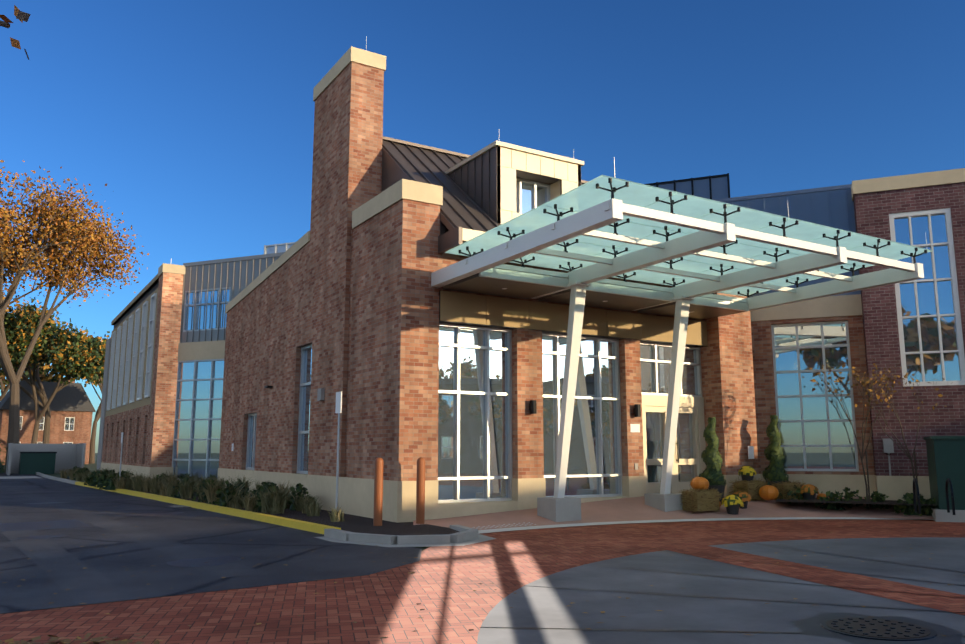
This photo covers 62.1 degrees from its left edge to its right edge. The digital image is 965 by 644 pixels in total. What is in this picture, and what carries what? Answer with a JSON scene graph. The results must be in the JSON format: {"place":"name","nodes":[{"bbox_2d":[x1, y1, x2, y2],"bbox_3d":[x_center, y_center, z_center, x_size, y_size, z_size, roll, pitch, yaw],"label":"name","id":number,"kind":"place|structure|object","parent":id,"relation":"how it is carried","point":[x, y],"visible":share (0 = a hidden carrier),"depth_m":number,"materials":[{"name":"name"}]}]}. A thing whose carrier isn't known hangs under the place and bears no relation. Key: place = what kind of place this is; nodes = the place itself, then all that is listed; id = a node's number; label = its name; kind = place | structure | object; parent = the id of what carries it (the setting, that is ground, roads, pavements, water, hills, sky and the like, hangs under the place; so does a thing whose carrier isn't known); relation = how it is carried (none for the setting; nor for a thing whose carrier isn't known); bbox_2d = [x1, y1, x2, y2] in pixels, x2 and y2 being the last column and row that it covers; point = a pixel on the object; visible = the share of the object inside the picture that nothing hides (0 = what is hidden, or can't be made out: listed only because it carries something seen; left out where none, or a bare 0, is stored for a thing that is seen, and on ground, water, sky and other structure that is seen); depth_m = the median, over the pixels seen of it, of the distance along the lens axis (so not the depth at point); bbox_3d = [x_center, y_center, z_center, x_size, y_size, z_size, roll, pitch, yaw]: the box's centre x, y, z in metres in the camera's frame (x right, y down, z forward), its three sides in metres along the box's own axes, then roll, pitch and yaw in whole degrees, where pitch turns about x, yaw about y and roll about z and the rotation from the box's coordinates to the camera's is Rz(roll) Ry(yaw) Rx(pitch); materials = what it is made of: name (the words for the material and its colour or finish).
{"place":"outdoors","nodes":[
{"label":"outdoors","id":0,"kind":"place"},
{"bbox_2d":[0,377,95,464],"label":"house","id":1,"kind":"structure","parent":0,"point":[72,409],"depth_m":90.69,"materials":[{"name":"red brick"}]},
{"bbox_2d":[0,468,421,613],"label":"asphalt road","id":2,"kind":"structure","parent":0,"point":[279,554],"depth_m":11.95,"materials":[{"name":"grey asphalt"}]},
{"bbox_2d":[0,440,7,472],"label":"bushes","id":3,"kind":"object","parent":2,"relation":"on","point":[2,469],"visible":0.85,"depth_m":55.23,"materials":[{"name":"green plant"}]},
{"bbox_2d":[0,476,40,478],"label":"pad","id":4,"kind":"object","parent":2,"relation":"on","point":[14,477],"visible":1,"depth_m":45.66,"materials":[{"name":"concrete"}]},
{"bbox_2d":[18,452,56,473],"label":"dumpster","id":5,"kind":"object","parent":4,"relation":"on","point":[35,462],"visible":0.89,"depth_m":52.26,"materials":[{"name":"metal"}]},
{"bbox_2d":[6,443,85,474],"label":"dumpster enclosure","id":6,"kind":"object","parent":2,"relation":"on","point":[69,456],"visible":0.64,"depth_m":54.94,"materials":[{"name":"grey concrete"}]},
{"bbox_2d":[0,302,104,400],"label":"tree","id":7,"kind":"object","parent":2,"relation":"on","point":[31,320],"visible":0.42,"depth_m":72.10,"materials":[{"name":"green plant"}]},
{"bbox_2d":[0,160,148,466],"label":"tree","id":8,"kind":"object","parent":2,"relation":"on","point":[59,229],"visible":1,"depth_m":58.92,"materials":[{"name":"orange plant"}]},
{"bbox_2d":[0,483,268,589],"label":"asphalt patches","id":9,"kind":"object","parent":2,"relation":"on","point":[66,570],"visible":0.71,"depth_m":12.17,"materials":[{"name":"grey asphalt"}]},
{"bbox_2d":[169,505,189,507],"bbox_3d":[-8.212,5.022,21.822,0.550,0.012,0.900,6,-11,-31],"label":"drain grate","id":10,"kind":"object","parent":2,"relation":"on","point":[178,506],"visible":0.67,"depth_m":21.68,"materials":[{"name":"metal"}]},
{"bbox_2d":[0,502,962,643],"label":"ground stains","id":11,"kind":"object","parent":2,"relation":"on","point":[810,625],"visible":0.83,"depth_m":7.32,"materials":[{"name":"black asphalt"}]},
{"bbox_2d":[820,617,936,640],"bbox_3d":[3.352,2.600,6.805,0.900,0.027,0.900,6,-11,-31],"label":"manhole cover","id":12,"kind":"object","parent":11,"relation":"on","point":[878,629],"visible":1,"depth_m":6.72,"materials":[{"name":"metal"}]},
{"bbox_2d":[1,453,430,613],"bbox_3d":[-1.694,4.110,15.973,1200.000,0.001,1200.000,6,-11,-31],"label":"ground","id":13,"kind":"structure","parent":0,"point":[92,466],"depth_m":12.77,"materials":[{"name":"grey concrete"}]},
{"bbox_2d":[0,5,30,59],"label":"tree","id":14,"kind":"object","parent":13,"relation":"on","point":[21,16],"visible":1,"depth_m":4.78,"materials":[{"name":"brown plant"}]},
{"bbox_2d":[0,362,64,393],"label":"tree line","id":15,"kind":"object","parent":13,"relation":"on","point":[43,372],"visible":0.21,"depth_m":102.66,"materials":[{"name":"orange plant"}]},
{"bbox_2d":[0,297,77,443],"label":"tree","id":16,"kind":"object","parent":13,"relation":"on","point":[41,392],"visible":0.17,"depth_m":81.93,"materials":[{"name":"green plant"}]},
{"bbox_2d":[0,324,105,443],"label":"tree","id":17,"kind":"object","parent":13,"relation":"on","point":[78,359],"visible":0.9,"depth_m":71.19,"materials":[{"name":"green plant"}]},
{"bbox_2d":[83,374,103,463],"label":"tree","id":18,"kind":"object","parent":13,"relation":"on","point":[93,438],"visible":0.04,"depth_m":98.64,"materials":[{"name":"brown plant"}]},
{"bbox_2d":[85,328,112,388],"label":"tree","id":19,"kind":"object","parent":13,"relation":"on","point":[101,373],"visible":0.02,"depth_m":76.94,"materials":[{"name":"green plant"}]},
{"bbox_2d":[75,482,340,533],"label":"yellow kerb","id":20,"kind":"structure","parent":13,"relation":"on","point":[297,524],"depth_m":18.68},
{"bbox_2d":[36,472,477,544],"bbox_3d":[-24.388,8.971,46.715,2.433,0.140,83.242,6,-11,-34],"label":"concrete kerb","id":21,"kind":"object","parent":13,"relation":"on","point":[464,533],"visible":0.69,"depth_m":13.20,"materials":[{"name":"grey concrete"}]},
{"bbox_2d":[67,478,458,534],"bbox_3d":[-11.039,6.006,28.436,2.681,0.001,36.996,6,-11,-35],"label":"planting bed","id":22,"kind":"object","parent":13,"relation":"on","point":[355,524],"visible":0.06,"depth_m":15.55,"materials":[{"name":"brown soil"}]},
{"bbox_2d":[119,432,123,476],"bbox_3d":[-13.690,5.262,30.323,0.055,2.150,0.300,6,-11,-31],"label":"sign post","id":23,"kind":"object","parent":22,"relation":"on","point":[122,433],"visible":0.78,"depth_m":30.33,"materials":[{"name":"metal"}]},
{"bbox_2d":[70,466,313,511],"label":"bed shrubs","id":24,"kind":"object","parent":22,"relation":"on","point":[108,484],"visible":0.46,"depth_m":22.36,"materials":[{"name":"green plant"}]},
{"bbox_2d":[57,467,344,521],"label":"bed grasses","id":25,"kind":"object","parent":22,"relation":"on","point":[276,503],"visible":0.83,"depth_m":21.80,"materials":[{"name":"green plant"}]},
{"bbox_2d":[335,392,341,511],"bbox_3d":[-3.066,2.836,16.991,0.055,2.700,0.300,6,-11,-31],"label":"sign post","id":26,"kind":"object","parent":22,"relation":"on","point":[338,409],"visible":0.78,"depth_m":17.03,"materials":[{"name":"metal"}]},
{"bbox_2d":[373,458,382,525],"bbox_3d":[-2.004,3.304,15.413,0.170,1.375,0.170,6,-11,-31],"label":"bollard","id":27,"kind":"object","parent":13,"relation":"on","point":[378,492],"visible":0.92,"depth_m":15.35,"materials":[{"name":"brown metal"}]},
{"bbox_2d":[315,534,495,546],"bbox_3d":[-1.096,3.721,13.735,2.850,0.001,2.500,6,-11,-31],"label":"kerb apron","id":28,"kind":"object","parent":13,"relation":"on","point":[481,538],"visible":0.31,"depth_m":13.07,"materials":[{"name":"grey concrete"}]},
{"bbox_2d":[416,457,424,523],"bbox_3d":[-1.220,3.365,15.793,0.170,1.375,0.170,6,-11,-31],"label":"bollard","id":29,"kind":"object","parent":13,"relation":"on","point":[420,499],"visible":0.96,"depth_m":15.73,"materials":[{"name":"brown metal"}]},
{"bbox_2d":[0,519,964,643],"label":"ground pavers","id":30,"kind":"object","parent":13,"relation":"on","point":[378,605],"depth_m":8.36,"materials":[{"name":"red brick"}]},
{"bbox_2d":[0,633,162,643],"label":"leaf litter","id":31,"kind":"object","parent":30,"relation":"on","point":[97,640],"visible":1,"depth_m":6.22,"materials":[{"name":"brown plant"}]},
{"bbox_2d":[0,505,964,641],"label":"fallen leaves","id":32,"kind":"object","parent":30,"relation":"on","point":[444,573],"visible":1,"depth_m":8.67,"materials":[{"name":"brown plant"}]},
{"bbox_2d":[477,537,964,643],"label":"plaza concrete","id":33,"kind":"object","parent":30,"relation":"on","point":[543,606],"visible":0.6,"depth_m":8.33,"materials":[{"name":"grey concrete"}]},
{"bbox_2d":[480,542,964,635],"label":"plaza concrete joints","id":34,"kind":"object","parent":33,"relation":"on","point":[737,598],"visible":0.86,"depth_m":8.03,"materials":[{"name":"concrete"}]},
{"bbox_2d":[649,544,964,614],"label":"plaza band","id":35,"kind":"object","parent":33,"relation":"on","point":[933,598],"visible":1,"depth_m":9.48,"materials":[{"name":"red brick"}]},
{"bbox_2d":[913,478,920,513],"bbox_3d":[8.891,3.552,16.418,0.050,0.705,0.749,-4,-10,22],"label":"bike rack","id":36,"kind":"object","parent":30,"relation":"on","point":[915,482],"visible":1,"depth_m":16.26,"materials":[{"name":"metal"}]},
{"bbox_2d":[923,436,964,521],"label":"transformer","id":37,"kind":"object","parent":30,"relation":"on","point":[946,457],"visible":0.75,"depth_m":17.34,"materials":[{"name":"metal"}]},
{"bbox_2d":[945,478,955,514],"bbox_3d":[9.447,3.516,16.195,0.050,0.705,0.749,-4,-10,22],"label":"bike rack","id":38,"kind":"object","parent":30,"relation":"on","point":[952,495],"visible":1,"depth_m":16.09,"materials":[{"name":"metal"}]},
{"bbox_2d":[97,36,964,522],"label":"building","id":39,"kind":"structure","parent":13,"relation":"on","point":[245,366],"depth_m":20.14,"materials":[{"name":"red brick"}]},
{"bbox_2d":[264,173,729,253],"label":"roof screens","id":40,"kind":"object","parent":39,"relation":"on","point":[713,187],"visible":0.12,"depth_m":26.07,"materials":[{"name":"grey metal"}]},
{"bbox_2d":[431,175,932,497],"bbox_3d":[4.051,1.060,16.480,8.856,5.105,5.965,6,-11,-31],"label":"entrance canopy","id":41,"kind":"object","parent":39,"relation":"attached to","point":[591,236],"visible":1,"depth_m":16.23,"materials":[{"name":"white metal"}]},
{"bbox_2d":[413,495,933,533],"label":"entrance walk","id":42,"kind":"structure","parent":13,"relation":"on","point":[625,510],"depth_m":17.78,"materials":[{"name":"concrete"}]},
{"bbox_2d":[537,497,580,521],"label":"plinth","id":43,"kind":"structure","parent":42,"relation":"on","point":[560,509],"depth_m":16.68,"materials":[{"name":"concrete"}]},
{"bbox_2d":[644,493,682,511],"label":"plinth","id":44,"kind":"structure","parent":42,"relation":"on","point":[667,502],"depth_m":18.24,"materials":[{"name":"concrete"}]},
{"bbox_2d":[679,484,723,513],"bbox_3d":[4.989,4.041,18.300,0.996,0.634,0.730,6,-11,-31],"label":"hay bale","id":45,"kind":"object","parent":42,"relation":"on","point":[694,500],"visible":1,"depth_m":18.12,"materials":[{"name":"plant"}]},
{"bbox_2d":[691,474,708,489],"bbox_3d":[4.986,3.680,18.373,0.420,0.402,0.399,6,-11,-31],"label":"pumpkin","id":46,"kind":"object","parent":45,"relation":"on","point":[700,482],"visible":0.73,"depth_m":18.23,"materials":[{"name":"orange plant"}]},
{"bbox_2d":[701,417,726,503],"bbox_3d":[5.536,3.341,19.367,0.627,2.074,0.627,6,-11,-31],"label":"topiary","id":47,"kind":"object","parent":42,"relation":"on","point":[712,474],"visible":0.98,"depth_m":19.19,"materials":[{"name":"green plant"}]},
{"bbox_2d":[722,495,743,513],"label":"potted flowers","id":48,"kind":"object","parent":42,"relation":"on","point":[731,503],"visible":1,"depth_m":18.09,"materials":[{"name":"yellow plant"}]},
{"bbox_2d":[732,491,750,508],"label":"potted flowers","id":49,"kind":"object","parent":42,"relation":"on","point":[744,497],"visible":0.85,"depth_m":18.74,"materials":[{"name":"orange plant"}]},
{"bbox_2d":[729,477,768,500],"bbox_3d":[6.688,4.168,20.018,0.947,0.608,0.726,6,-11,-31],"label":"hay bale","id":50,"kind":"object","parent":42,"relation":"on","point":[751,489],"visible":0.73,"depth_m":19.81,"materials":[{"name":"plant"}]},
{"bbox_2d":[738,466,756,481],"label":"potted flowers","id":51,"kind":"object","parent":50,"relation":"on","point":[747,473],"visible":1,"depth_m":19.96,"materials":[{"name":"yellow plant"}]},
{"bbox_2d":[759,481,778,499],"bbox_3d":[7.029,4.150,19.674,0.480,0.459,0.457,6,-11,-31],"label":"pumpkin","id":52,"kind":"object","parent":42,"relation":"on","point":[768,492],"visible":1,"depth_m":19.52,"materials":[{"name":"orange plant"}]},
{"bbox_2d":[762,415,788,484],"bbox_3d":[7.470,3.443,20.518,0.640,2.124,0.632,6,-11,-31],"label":"topiary","id":53,"kind":"object","parent":42,"relation":"on","point":[774,471],"visible":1,"depth_m":20.36,"materials":[{"name":"green plant"}]},
{"bbox_2d":[770,479,806,502],"bbox_3d":[7.695,4.249,20.142,0.898,0.584,0.690,6,-11,-31],"label":"hay bale","id":54,"kind":"object","parent":42,"relation":"on","point":[783,488],"visible":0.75,"depth_m":19.93,"materials":[{"name":"plant"}]},
{"bbox_2d":[799,484,818,499],"bbox_3d":[8.090,4.234,19.839,0.458,0.426,0.444,-1,-9,5],"label":"mum","id":55,"kind":"object","parent":42,"relation":"on","point":[809,491],"visible":0.96,"depth_m":19.71,"materials":[{"name":"orange plant"}]},
{"bbox_2d":[817,492,825,498],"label":"flowers","id":56,"kind":"object","parent":42,"relation":"on","point":[821,494],"visible":0.46,"depth_m":19.86,"materials":[{"name":"orange plant"}]},
{"bbox_2d":[775,498,937,505],"bbox_3d":[11.441,4.086,17.959,9.253,0.001,2.196,-4,-10,26],"label":"bed","id":57,"kind":"object","parent":42,"relation":"on","point":[891,502],"visible":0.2,"depth_m":18.93,"materials":[{"name":"brown soil"}]},
{"bbox_2d":[780,485,935,515],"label":"bed shrubs","id":58,"kind":"object","parent":42,"relation":"on","point":[926,510],"visible":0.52,"depth_m":18.90,"materials":[{"name":"green plant"}]},
{"bbox_2d":[802,361,918,508],"bbox_3d":[8.975,2.670,18.865,1.954,3.526,1.859,1,-9,-3],"label":"young tree","id":59,"kind":"object","parent":42,"relation":"on","point":[866,419],"visible":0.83,"depth_m":18.92,"materials":[{"name":"orange plant"}]},
{"bbox_2d":[839,358,948,501],"bbox_3d":[9.737,2.607,18.502,2.364,3.536,1.323,0,-9,-3],"label":"young tree","id":60,"kind":"object","parent":42,"relation":"on","point":[908,455],"visible":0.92,"depth_m":18.52,"materials":[{"name":"brown plant"}]},
{"bbox_2d":[0,0,964,452],"label":"sky","id":61,"kind":"structure","parent":0,"point":[195,117],"materials":[{"name":"blue"}]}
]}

